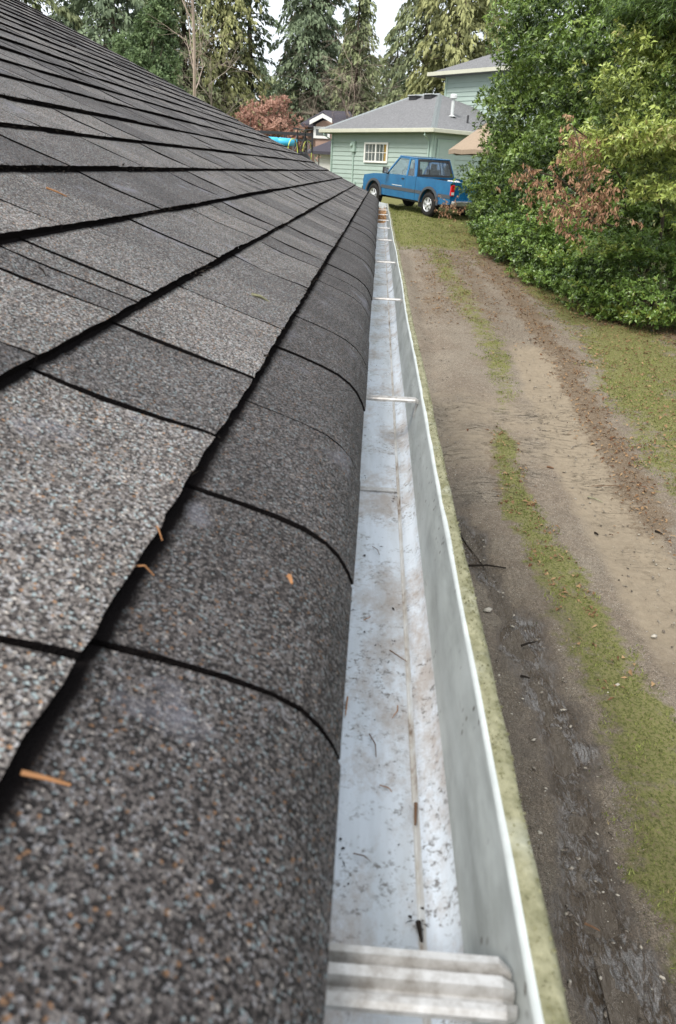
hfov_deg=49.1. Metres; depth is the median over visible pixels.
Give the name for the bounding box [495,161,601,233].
withered branch
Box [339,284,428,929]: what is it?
gutter specks
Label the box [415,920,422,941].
dirt clump
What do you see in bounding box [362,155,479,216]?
pickup truck
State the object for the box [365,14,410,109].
conifer tree
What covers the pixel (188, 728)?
house
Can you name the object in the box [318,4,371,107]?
conifer tree
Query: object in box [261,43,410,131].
bare shrub
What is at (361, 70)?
conifer tree
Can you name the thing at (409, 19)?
conifer tree
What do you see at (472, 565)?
stick
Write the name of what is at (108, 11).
conifer tree
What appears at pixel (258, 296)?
moss tuft
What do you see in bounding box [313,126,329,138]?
window
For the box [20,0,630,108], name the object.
sky
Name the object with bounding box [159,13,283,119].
bare tree
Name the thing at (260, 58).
conifer tree
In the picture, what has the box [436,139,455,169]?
door
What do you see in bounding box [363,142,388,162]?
window
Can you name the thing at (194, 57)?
bare tree
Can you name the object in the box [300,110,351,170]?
house
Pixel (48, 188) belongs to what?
needle
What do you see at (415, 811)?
bark flake
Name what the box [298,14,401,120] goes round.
bare shrub
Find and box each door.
[319,154,330,170]
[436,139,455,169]
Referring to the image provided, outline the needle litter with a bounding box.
[378,207,386,222]
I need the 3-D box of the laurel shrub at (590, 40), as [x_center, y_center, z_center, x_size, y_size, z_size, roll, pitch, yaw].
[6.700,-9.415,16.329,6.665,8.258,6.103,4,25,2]
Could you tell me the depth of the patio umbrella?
23.92 m
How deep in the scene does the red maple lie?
29.94 m
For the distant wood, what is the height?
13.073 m
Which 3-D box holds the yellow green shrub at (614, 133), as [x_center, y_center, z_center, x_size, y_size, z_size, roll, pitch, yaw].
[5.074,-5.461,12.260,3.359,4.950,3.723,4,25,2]
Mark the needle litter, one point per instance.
(382, 217)
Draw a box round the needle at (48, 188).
[46,187,66,196]
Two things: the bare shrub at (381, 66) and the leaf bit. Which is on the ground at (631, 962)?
the bare shrub at (381, 66)
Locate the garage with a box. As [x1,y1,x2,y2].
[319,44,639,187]
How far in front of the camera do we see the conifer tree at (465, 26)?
40.56 m
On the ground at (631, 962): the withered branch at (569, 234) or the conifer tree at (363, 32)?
the conifer tree at (363, 32)
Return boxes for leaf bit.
[287,574,292,583]
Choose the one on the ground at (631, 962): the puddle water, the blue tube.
the puddle water
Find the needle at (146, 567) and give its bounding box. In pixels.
[136,565,154,575]
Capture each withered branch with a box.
[434,195,472,226]
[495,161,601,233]
[536,197,643,253]
[556,114,624,231]
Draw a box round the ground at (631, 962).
[381,192,675,1023]
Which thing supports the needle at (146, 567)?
on the house at (188, 728)
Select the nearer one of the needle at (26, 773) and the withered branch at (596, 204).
the needle at (26, 773)
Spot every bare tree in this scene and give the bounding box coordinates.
[146,0,265,96]
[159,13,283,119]
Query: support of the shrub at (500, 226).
on the ground at (631, 962)
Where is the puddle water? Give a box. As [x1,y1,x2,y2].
[455,508,646,1023]
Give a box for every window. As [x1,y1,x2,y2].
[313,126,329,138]
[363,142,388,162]
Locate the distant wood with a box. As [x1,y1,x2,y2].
[103,33,674,183]
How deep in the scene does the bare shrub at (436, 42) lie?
46.56 m
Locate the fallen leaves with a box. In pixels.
[410,227,675,699]
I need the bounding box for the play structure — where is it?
[256,130,313,160]
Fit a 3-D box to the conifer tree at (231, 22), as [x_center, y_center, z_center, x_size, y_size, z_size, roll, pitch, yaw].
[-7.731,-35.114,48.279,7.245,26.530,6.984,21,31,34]
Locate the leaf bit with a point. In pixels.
(289, 576)
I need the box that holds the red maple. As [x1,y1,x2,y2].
[229,94,320,161]
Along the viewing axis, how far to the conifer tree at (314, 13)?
51.45 m
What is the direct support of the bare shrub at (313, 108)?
on the ground at (631, 962)
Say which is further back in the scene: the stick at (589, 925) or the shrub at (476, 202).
the shrub at (476, 202)
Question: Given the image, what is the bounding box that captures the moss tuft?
[251,293,269,301]
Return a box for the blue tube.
[270,137,296,146]
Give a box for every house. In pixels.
[0,0,570,1023]
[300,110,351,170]
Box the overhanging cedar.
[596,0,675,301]
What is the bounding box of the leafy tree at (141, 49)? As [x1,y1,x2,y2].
[106,0,187,92]
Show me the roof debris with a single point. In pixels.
(38, 166)
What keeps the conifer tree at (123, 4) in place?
on the ground at (631, 962)
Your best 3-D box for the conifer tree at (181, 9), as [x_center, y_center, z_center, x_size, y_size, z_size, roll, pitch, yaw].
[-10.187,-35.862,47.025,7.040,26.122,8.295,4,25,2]
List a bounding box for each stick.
[468,564,505,567]
[521,641,535,646]
[584,922,599,930]
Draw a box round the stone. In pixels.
[483,607,492,611]
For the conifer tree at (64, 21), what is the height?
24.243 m
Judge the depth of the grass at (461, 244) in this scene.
10.32 m
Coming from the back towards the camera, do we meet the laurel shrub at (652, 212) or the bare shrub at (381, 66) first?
the bare shrub at (381, 66)
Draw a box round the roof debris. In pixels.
[0,0,362,477]
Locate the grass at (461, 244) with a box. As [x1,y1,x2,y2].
[386,204,675,982]
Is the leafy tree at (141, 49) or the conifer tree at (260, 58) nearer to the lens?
the leafy tree at (141, 49)
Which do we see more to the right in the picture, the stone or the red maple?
the stone
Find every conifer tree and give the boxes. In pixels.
[21,0,83,30]
[47,0,116,46]
[66,0,170,71]
[119,0,189,86]
[142,0,237,116]
[187,0,272,125]
[214,0,294,134]
[260,0,358,151]
[278,0,350,148]
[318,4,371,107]
[325,0,384,115]
[348,6,379,111]
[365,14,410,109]
[374,0,457,108]
[398,0,508,99]
[465,0,518,55]
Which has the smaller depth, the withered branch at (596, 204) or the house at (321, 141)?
the withered branch at (596, 204)
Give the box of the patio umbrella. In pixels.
[448,123,496,216]
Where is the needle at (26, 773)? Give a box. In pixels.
[20,769,70,785]
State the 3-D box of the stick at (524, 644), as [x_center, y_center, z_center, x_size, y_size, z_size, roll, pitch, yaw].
[1.397,0.965,5.419,0.130,0.025,0.018,-9,27,-23]
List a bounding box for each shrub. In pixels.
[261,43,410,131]
[274,86,332,148]
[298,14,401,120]
[317,0,482,115]
[376,0,521,106]
[450,0,666,244]
[461,186,621,296]
[465,177,515,237]
[476,0,675,285]
[535,214,675,332]
[550,8,675,306]
[576,13,675,289]
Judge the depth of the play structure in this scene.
21.27 m
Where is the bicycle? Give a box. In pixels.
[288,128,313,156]
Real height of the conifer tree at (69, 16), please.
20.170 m
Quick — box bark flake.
[414,802,417,825]
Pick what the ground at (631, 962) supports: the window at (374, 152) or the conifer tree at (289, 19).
the conifer tree at (289, 19)
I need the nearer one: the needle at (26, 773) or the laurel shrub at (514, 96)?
the needle at (26, 773)
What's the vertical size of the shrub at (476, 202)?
1.747 m
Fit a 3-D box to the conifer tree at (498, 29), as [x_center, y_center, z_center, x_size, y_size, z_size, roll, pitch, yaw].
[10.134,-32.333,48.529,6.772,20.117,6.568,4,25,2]
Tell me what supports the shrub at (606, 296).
on the ground at (631, 962)
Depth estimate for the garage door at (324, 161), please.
41.13 m
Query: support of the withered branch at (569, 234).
attached to the yellow green shrub at (614, 133)
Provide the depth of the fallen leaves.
11.00 m

